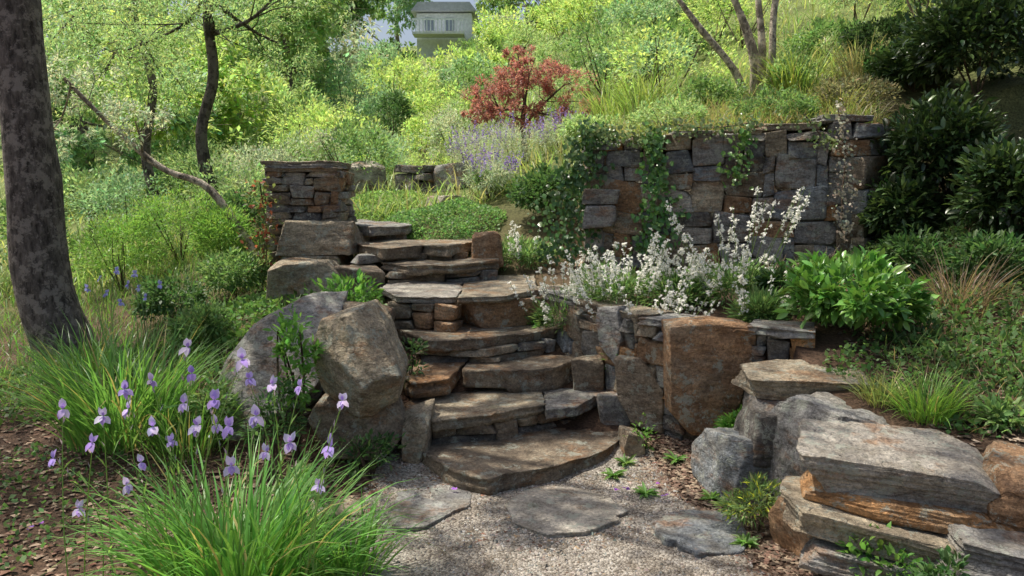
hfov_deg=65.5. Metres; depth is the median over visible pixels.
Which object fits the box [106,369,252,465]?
grass clump
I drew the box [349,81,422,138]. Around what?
shrub
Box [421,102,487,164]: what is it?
shrub
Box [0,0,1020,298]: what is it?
hillside grass
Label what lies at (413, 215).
ground cover
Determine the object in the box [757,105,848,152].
wall vine
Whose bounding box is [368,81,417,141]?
shrub
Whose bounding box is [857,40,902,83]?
shrub
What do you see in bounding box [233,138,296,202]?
shrub
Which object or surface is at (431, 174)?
garden wall
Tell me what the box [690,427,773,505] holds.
boulder
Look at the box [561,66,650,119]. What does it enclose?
grass clump
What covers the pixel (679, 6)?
shrub
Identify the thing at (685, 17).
shrub
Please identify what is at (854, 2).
shrub
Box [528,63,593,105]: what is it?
shrub
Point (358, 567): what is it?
strap leaf clump
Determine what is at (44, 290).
tree
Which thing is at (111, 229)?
shrub
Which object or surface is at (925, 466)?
stone slab
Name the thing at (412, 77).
shrub
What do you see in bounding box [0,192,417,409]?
bank grass
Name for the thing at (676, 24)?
shrub
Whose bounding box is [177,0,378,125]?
tree
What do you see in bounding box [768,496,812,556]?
boulder
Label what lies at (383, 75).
shrub
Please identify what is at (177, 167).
shrub
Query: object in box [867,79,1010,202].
shrub
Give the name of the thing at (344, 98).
shrub
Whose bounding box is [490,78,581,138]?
shrub
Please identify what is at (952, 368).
ground cover
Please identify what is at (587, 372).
stone block
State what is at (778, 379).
stone slab
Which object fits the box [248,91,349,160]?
shrub
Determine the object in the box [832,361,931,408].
grass clump
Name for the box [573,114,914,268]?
retaining wall
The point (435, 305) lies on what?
stone step
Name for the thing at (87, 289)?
flowering plant
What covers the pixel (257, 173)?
shrub
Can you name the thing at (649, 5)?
shrub
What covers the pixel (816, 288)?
leafy shrub
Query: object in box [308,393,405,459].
boulder
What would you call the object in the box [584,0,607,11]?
shrub
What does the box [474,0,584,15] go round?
tree
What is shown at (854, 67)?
grass clump
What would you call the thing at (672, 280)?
white flower bush
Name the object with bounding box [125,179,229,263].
shrub
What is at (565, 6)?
shrub
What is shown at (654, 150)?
wall vine
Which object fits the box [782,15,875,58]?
shrub
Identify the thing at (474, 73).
shrub
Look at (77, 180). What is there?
shrub
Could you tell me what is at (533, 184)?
shrub
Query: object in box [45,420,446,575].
strap leaf clump
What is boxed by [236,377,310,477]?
plant
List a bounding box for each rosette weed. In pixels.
[602,467,626,479]
[615,453,637,466]
[632,481,659,499]
[662,449,687,464]
[699,489,722,499]
[730,532,760,549]
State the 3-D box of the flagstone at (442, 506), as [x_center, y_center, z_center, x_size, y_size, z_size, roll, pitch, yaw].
[-0.387,1.056,3.815,0.383,0.062,0.558,0,7,0]
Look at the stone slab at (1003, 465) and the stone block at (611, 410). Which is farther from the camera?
the stone block at (611, 410)
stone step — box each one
[350,237,471,264]
[355,219,419,240]
[379,275,543,331]
[380,257,498,283]
[397,319,557,362]
[402,355,575,398]
[404,388,606,444]
[421,428,618,494]
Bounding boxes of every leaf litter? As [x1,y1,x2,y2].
[343,444,759,575]
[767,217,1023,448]
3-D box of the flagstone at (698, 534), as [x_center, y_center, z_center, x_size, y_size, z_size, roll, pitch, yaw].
[0.837,1.090,3.521,0.411,0.066,0.467,0,7,0]
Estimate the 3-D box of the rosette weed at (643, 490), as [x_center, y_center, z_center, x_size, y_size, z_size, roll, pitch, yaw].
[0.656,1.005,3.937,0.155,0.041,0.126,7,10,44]
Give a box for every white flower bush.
[499,220,561,270]
[507,255,627,338]
[565,227,687,306]
[578,242,728,368]
[632,249,724,310]
[664,186,809,309]
[721,269,798,322]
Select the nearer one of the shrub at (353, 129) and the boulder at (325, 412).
the boulder at (325, 412)
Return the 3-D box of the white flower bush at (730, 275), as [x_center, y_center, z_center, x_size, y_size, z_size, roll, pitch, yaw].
[1.467,-0.242,5.059,0.938,0.808,0.651,0,7,0]
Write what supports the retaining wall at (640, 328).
on the ground at (1008, 92)
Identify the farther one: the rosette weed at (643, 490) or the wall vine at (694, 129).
the wall vine at (694, 129)
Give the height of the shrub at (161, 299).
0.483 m
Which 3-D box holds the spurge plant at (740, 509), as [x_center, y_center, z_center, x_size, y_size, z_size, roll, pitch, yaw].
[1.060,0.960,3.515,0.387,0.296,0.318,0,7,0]
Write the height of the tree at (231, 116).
3.132 m
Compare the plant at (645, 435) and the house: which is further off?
the house
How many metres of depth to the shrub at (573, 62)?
11.71 m
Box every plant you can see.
[48,398,115,575]
[84,266,124,353]
[118,338,212,546]
[122,365,200,575]
[125,270,161,351]
[177,365,243,437]
[187,347,263,575]
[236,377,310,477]
[245,372,301,571]
[257,459,328,523]
[262,302,326,457]
[281,393,348,575]
[303,268,384,301]
[335,428,408,481]
[401,336,429,391]
[527,315,548,326]
[623,413,659,450]
[711,471,781,533]
[713,405,741,427]
[834,522,933,575]
[905,545,970,575]
[968,391,1023,434]
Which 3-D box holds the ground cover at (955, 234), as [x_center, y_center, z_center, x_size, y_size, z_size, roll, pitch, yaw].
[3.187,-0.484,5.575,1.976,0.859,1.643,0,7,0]
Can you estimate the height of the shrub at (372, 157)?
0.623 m
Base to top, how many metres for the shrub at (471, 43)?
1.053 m
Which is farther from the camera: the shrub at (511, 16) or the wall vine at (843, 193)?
the shrub at (511, 16)
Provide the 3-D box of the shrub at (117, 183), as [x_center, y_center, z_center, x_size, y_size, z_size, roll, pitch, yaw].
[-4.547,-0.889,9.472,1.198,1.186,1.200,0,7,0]
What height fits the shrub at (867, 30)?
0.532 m
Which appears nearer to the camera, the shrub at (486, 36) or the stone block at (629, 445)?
the stone block at (629, 445)
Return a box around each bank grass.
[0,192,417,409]
[761,211,1023,440]
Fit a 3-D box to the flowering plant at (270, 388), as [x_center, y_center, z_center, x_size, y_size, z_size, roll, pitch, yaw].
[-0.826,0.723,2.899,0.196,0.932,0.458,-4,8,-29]
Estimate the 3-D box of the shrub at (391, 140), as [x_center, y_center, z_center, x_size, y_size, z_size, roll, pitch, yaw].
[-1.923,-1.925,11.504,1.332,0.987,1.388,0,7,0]
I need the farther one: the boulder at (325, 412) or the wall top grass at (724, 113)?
the wall top grass at (724, 113)
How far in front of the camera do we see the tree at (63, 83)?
15.20 m
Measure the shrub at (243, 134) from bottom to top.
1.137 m
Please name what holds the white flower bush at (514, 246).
on the ground at (1008, 92)
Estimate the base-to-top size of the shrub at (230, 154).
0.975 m
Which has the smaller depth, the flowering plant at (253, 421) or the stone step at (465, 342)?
the flowering plant at (253, 421)
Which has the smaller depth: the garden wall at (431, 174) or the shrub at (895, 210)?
the shrub at (895, 210)
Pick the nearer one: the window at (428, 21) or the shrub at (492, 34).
the shrub at (492, 34)
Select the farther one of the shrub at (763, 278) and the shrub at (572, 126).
the shrub at (572, 126)
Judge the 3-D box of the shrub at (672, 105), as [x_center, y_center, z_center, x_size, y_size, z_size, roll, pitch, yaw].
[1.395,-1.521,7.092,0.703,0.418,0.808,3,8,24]
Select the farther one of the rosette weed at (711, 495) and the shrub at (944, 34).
the shrub at (944, 34)
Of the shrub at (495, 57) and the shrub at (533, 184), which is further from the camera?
the shrub at (495, 57)
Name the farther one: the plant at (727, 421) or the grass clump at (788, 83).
the grass clump at (788, 83)
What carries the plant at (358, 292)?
on the ground at (1008, 92)
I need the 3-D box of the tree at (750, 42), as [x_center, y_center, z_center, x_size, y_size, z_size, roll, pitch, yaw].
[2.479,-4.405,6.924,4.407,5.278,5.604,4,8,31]
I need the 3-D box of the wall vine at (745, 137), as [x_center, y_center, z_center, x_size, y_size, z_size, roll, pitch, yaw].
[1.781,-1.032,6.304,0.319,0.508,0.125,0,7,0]
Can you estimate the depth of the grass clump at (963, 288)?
4.55 m
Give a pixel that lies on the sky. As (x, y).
(407, 36)
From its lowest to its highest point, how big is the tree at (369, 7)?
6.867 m
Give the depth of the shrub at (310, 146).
12.24 m
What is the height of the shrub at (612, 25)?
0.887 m
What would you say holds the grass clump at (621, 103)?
on the ground at (1008, 92)
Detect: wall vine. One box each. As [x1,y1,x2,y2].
[235,176,283,285]
[514,117,618,266]
[577,123,679,150]
[615,121,690,262]
[642,113,781,141]
[716,125,758,189]
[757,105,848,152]
[822,98,860,247]
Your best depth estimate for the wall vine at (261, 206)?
6.57 m
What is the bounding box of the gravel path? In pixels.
[328,439,762,575]
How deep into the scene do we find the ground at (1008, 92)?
4.74 m
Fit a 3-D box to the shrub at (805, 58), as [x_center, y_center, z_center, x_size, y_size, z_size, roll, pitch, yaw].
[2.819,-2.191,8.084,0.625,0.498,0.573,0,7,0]
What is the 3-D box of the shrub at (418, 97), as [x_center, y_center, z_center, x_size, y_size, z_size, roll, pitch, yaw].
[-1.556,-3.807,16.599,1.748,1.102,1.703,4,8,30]
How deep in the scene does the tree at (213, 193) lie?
7.64 m
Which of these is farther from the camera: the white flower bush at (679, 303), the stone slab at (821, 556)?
the white flower bush at (679, 303)
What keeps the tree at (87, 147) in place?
on the ground at (1008, 92)
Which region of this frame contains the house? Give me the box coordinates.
[411,2,478,59]
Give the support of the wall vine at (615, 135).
attached to the retaining wall at (784, 167)
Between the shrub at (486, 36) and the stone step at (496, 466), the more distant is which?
the shrub at (486, 36)
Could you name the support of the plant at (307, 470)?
on the ground at (1008, 92)
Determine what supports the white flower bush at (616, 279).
on the ground at (1008, 92)
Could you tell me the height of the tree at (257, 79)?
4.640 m
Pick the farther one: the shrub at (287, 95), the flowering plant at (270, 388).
the shrub at (287, 95)
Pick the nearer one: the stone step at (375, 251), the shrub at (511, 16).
the stone step at (375, 251)
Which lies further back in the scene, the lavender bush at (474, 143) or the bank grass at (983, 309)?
the lavender bush at (474, 143)
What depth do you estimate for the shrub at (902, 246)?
5.23 m
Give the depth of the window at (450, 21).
37.13 m
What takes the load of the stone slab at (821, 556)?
on the ground at (1008, 92)
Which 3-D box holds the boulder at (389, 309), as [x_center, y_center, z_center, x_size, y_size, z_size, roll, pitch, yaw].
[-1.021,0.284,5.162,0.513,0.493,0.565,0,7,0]
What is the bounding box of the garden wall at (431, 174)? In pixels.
[394,162,476,193]
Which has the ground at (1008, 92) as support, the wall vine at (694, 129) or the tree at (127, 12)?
the tree at (127, 12)
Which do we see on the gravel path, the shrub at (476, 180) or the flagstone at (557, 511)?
the flagstone at (557, 511)
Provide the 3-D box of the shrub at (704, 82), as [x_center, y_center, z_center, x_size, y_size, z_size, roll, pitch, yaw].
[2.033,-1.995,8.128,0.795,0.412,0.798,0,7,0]
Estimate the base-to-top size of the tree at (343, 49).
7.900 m
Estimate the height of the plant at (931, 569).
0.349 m
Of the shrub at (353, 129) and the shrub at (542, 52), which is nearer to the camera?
the shrub at (353, 129)
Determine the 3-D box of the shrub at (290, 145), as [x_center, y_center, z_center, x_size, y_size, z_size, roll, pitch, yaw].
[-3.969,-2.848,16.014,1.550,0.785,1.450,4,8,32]
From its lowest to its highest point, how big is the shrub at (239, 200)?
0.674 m
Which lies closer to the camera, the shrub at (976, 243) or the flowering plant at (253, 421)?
the flowering plant at (253, 421)
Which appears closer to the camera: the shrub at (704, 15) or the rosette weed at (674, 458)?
the rosette weed at (674, 458)
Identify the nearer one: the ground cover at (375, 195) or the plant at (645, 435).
the plant at (645, 435)
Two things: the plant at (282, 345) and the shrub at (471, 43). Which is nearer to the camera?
the plant at (282, 345)
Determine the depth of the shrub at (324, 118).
13.48 m
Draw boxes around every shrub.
[0,192,79,269]
[61,155,145,243]
[64,164,185,259]
[125,179,229,263]
[127,269,210,321]
[144,142,234,220]
[158,139,263,210]
[163,297,234,347]
[180,159,270,214]
[193,123,258,154]
[195,245,275,297]
[206,187,267,245]
[212,139,276,189]
[218,113,274,150]
[229,130,316,195]
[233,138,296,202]
[242,73,336,156]
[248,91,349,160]
[260,126,339,170]
[266,108,322,143]
[274,126,342,161]
[275,127,344,157]
[277,98,342,157]
[295,109,395,179]
[298,126,350,162]
[304,61,388,125]
[304,100,390,160]
[322,88,383,134]
[333,123,424,172]
[338,145,398,167]
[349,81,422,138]
[351,67,395,97]
[352,38,407,75]
[365,47,440,102]
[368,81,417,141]
[387,111,455,158]
[402,79,479,126]
[405,152,458,181]
[412,40,489,84]
[419,62,467,91]
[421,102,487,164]
[433,60,499,115]
[438,51,511,89]
[438,91,508,133]
[451,44,521,82]
[456,34,511,61]
[460,168,515,193]
[472,0,562,49]
[474,23,521,54]
[486,11,535,42]
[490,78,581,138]
[500,23,561,72]
[506,162,582,221]
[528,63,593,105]
[533,0,591,39]
[533,33,597,66]
[542,0,645,31]
[553,2,663,97]
[553,111,623,141]
[577,21,631,68]
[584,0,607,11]
[587,41,662,83]
[592,0,681,37]
[602,10,749,97]
[615,25,697,89]
[622,0,687,24]
[625,92,708,132]
[627,15,720,65]
[665,0,720,13]
[675,72,747,108]
[678,0,755,41]
[686,0,801,47]
[725,81,823,121]
[750,256,800,307]
[756,47,820,89]
[772,245,939,339]
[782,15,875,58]
[806,71,903,109]
[815,0,905,22]
[837,15,919,57]
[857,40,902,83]
[857,171,954,238]
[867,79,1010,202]
[869,35,961,91]
[874,223,961,276]
[876,0,931,22]
[889,0,1023,101]
[930,226,1023,280]
[942,131,1023,237]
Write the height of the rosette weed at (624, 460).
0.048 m
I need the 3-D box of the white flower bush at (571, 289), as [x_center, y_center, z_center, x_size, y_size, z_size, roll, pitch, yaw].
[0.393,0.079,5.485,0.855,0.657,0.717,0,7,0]
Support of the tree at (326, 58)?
on the ground at (1008, 92)
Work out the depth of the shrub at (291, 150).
11.10 m
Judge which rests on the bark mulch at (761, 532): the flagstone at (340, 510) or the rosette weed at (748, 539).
the rosette weed at (748, 539)
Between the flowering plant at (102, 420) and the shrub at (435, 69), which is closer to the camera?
the flowering plant at (102, 420)
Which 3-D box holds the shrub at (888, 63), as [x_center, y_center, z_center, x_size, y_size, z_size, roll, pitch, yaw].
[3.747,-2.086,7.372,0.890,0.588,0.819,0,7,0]
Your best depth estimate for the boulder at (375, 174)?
10.66 m
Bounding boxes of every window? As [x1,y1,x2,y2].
[425,20,433,29]
[446,20,453,29]
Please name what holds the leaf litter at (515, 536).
on the gravel path
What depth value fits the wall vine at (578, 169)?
6.65 m
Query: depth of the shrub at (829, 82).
6.91 m
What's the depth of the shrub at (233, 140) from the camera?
17.14 m
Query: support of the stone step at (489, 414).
on the stone step at (496, 466)
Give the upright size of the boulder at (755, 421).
0.553 m
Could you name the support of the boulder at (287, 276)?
on the ground at (1008, 92)
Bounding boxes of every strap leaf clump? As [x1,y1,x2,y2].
[0,301,242,454]
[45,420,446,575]
[244,486,434,575]
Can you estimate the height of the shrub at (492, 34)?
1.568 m
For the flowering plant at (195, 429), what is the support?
on the ground at (1008, 92)
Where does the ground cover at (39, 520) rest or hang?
on the bark mulch at (60, 551)
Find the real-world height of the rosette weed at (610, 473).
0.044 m
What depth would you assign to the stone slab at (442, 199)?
8.92 m
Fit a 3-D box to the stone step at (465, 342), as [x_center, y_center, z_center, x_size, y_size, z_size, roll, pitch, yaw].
[-0.236,0.342,5.646,1.116,0.198,1.227,0,7,0]
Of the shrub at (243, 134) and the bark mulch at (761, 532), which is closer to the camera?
the bark mulch at (761, 532)
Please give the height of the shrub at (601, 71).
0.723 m
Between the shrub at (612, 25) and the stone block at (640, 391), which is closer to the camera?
the stone block at (640, 391)
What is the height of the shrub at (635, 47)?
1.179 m
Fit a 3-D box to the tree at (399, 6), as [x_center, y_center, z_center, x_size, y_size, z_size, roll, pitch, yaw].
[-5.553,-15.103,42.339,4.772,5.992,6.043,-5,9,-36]
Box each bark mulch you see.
[0,303,419,575]
[637,434,827,575]
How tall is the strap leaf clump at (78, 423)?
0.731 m
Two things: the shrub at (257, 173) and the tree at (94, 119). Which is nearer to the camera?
the shrub at (257, 173)
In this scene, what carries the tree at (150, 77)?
on the ground at (1008, 92)
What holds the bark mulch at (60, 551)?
on the ground at (1008, 92)
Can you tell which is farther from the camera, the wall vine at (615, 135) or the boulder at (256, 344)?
the wall vine at (615, 135)
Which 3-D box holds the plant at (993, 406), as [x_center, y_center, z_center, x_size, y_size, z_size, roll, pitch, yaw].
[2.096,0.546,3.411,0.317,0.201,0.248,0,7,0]
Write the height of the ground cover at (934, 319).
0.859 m
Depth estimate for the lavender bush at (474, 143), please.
9.81 m
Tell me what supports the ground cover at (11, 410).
on the ground at (1008, 92)
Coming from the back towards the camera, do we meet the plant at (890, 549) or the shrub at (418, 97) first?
the shrub at (418, 97)
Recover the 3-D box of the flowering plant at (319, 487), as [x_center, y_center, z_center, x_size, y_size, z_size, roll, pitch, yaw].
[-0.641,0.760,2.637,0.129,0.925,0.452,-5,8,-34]
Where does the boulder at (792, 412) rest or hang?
on the ground at (1008, 92)
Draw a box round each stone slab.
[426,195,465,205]
[731,359,875,399]
[780,476,956,568]
[796,418,999,512]
[798,537,921,575]
[800,470,1016,534]
[932,524,1023,575]
[981,439,1023,531]
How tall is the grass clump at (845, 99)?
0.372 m
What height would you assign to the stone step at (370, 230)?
0.174 m
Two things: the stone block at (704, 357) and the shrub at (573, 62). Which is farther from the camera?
the shrub at (573, 62)
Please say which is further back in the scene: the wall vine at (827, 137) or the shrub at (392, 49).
the shrub at (392, 49)
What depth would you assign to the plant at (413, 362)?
4.85 m
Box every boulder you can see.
[211,291,347,440]
[266,257,340,304]
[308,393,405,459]
[312,299,408,417]
[343,301,395,320]
[349,161,386,193]
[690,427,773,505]
[734,391,785,467]
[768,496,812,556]
[769,392,888,497]
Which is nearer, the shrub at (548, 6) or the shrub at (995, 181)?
the shrub at (995, 181)
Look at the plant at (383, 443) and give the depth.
4.09 m
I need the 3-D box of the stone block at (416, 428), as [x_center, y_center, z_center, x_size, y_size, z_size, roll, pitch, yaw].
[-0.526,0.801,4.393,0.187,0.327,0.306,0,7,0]
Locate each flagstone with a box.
[309,488,371,519]
[387,485,471,531]
[505,486,627,537]
[652,509,746,557]
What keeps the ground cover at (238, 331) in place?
on the ground at (1008, 92)
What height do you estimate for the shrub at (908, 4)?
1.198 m
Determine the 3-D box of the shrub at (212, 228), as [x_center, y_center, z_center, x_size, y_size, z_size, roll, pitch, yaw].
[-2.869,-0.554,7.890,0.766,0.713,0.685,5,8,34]
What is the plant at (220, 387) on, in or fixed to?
on the ground at (1008, 92)
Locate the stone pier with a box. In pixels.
[260,160,365,264]
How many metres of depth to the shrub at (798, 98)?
6.72 m
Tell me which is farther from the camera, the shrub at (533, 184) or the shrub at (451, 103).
the shrub at (451, 103)
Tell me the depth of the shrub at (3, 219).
9.01 m
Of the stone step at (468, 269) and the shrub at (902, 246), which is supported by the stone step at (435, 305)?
the stone step at (468, 269)
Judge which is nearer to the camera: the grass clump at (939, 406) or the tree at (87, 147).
the grass clump at (939, 406)
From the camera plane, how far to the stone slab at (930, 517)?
2.88 m
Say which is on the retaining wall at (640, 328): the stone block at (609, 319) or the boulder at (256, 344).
the stone block at (609, 319)
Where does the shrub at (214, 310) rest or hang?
on the ground at (1008, 92)
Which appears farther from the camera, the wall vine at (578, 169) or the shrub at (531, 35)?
the shrub at (531, 35)
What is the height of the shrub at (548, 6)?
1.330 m
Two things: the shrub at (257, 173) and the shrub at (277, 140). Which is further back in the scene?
the shrub at (277, 140)
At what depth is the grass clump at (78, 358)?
5.26 m
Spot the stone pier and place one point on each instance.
(314, 211)
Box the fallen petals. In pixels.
[27,482,667,529]
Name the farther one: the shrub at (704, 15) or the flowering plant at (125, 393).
the shrub at (704, 15)
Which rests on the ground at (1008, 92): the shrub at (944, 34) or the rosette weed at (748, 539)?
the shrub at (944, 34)
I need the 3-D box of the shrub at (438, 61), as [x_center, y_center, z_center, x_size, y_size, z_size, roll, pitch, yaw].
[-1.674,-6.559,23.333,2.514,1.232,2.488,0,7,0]
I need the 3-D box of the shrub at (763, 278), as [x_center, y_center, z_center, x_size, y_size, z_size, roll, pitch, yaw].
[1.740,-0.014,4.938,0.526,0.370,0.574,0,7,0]
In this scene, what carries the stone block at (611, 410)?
on the ground at (1008, 92)
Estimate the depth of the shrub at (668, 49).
10.15 m
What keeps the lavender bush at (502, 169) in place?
on the ground at (1008, 92)
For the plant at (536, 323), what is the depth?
5.57 m
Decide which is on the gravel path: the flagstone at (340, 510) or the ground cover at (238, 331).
the flagstone at (340, 510)
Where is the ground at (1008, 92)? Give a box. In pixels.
[0,0,1023,575]
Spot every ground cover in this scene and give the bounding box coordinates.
[0,334,211,430]
[0,441,190,570]
[169,289,386,375]
[351,188,426,220]
[384,197,507,256]
[822,323,1023,437]
[827,242,1023,394]
[829,198,1023,283]
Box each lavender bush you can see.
[443,120,502,173]
[457,144,523,199]
[481,111,548,171]
[530,107,587,152]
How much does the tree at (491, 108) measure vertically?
1.688 m
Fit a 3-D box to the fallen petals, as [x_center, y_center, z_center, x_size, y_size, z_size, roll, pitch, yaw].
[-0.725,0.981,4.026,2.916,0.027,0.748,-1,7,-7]
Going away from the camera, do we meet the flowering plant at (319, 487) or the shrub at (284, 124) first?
the flowering plant at (319, 487)
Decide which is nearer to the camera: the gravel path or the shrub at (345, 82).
the gravel path
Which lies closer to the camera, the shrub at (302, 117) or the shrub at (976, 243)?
the shrub at (976, 243)
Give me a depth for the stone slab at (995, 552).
2.69 m
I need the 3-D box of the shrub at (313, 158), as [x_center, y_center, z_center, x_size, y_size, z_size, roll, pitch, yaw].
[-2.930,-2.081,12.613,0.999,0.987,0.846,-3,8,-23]
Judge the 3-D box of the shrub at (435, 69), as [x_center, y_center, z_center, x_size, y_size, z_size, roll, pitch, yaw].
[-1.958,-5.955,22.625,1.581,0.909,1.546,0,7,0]
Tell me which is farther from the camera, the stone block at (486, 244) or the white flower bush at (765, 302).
the stone block at (486, 244)
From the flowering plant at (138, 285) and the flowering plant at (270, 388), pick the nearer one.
the flowering plant at (270, 388)
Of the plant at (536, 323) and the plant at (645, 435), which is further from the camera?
the plant at (536, 323)
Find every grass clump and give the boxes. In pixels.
[2,313,166,391]
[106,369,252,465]
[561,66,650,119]
[584,52,706,122]
[739,36,848,96]
[795,78,892,114]
[802,27,885,83]
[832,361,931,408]
[862,357,1011,433]
[898,245,1023,313]
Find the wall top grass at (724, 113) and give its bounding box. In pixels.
[580,82,894,139]
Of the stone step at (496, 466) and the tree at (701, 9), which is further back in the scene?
the tree at (701, 9)
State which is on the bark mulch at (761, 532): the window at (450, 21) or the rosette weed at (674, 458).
the rosette weed at (674, 458)
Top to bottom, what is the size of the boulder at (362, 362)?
0.584 m
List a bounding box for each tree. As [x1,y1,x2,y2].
[0,0,98,366]
[0,0,121,177]
[0,31,231,205]
[0,45,260,256]
[41,0,351,214]
[42,0,246,218]
[43,0,216,146]
[51,0,198,119]
[67,0,296,122]
[80,7,247,172]
[90,33,307,170]
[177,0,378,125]
[192,0,358,123]
[199,1,393,82]
[329,0,418,67]
[378,0,432,51]
[446,44,603,165]
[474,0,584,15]
[477,0,554,46]
[676,0,778,97]
[679,0,741,26]
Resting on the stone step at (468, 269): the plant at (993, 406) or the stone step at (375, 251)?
the stone step at (375, 251)
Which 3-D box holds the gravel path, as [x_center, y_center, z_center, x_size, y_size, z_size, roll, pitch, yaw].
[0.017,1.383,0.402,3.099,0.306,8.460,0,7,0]
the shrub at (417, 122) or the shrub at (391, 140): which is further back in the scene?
the shrub at (417, 122)
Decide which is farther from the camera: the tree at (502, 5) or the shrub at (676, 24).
the tree at (502, 5)
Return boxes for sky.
[44,0,549,57]
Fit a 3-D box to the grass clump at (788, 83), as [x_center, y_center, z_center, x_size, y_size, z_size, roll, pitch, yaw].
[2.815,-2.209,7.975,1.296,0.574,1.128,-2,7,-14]
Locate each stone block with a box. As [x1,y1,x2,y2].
[333,263,384,298]
[402,398,434,463]
[471,231,503,266]
[571,354,603,390]
[596,305,628,362]
[597,391,629,425]
[614,355,664,433]
[618,425,644,455]
[661,315,752,435]
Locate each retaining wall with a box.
[536,285,815,440]
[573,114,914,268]
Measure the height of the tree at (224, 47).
3.601 m
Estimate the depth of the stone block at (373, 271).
6.10 m
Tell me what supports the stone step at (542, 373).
on the stone step at (489, 414)
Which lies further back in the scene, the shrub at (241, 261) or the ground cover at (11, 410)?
the shrub at (241, 261)
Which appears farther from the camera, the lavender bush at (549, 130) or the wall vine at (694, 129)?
the lavender bush at (549, 130)
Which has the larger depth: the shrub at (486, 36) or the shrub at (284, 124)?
the shrub at (486, 36)
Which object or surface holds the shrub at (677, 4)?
on the ground at (1008, 92)
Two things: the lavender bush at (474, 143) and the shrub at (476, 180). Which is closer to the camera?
the shrub at (476, 180)
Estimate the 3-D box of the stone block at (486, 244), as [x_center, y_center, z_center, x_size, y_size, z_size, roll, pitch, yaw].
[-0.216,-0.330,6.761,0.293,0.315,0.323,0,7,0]
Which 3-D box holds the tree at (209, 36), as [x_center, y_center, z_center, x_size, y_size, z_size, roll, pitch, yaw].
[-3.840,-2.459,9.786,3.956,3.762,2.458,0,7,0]
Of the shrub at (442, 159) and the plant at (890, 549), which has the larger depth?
the shrub at (442, 159)
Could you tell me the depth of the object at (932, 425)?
3.97 m
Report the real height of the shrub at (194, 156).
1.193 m
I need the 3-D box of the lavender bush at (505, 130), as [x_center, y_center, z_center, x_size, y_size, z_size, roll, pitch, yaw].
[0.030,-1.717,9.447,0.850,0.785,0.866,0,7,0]

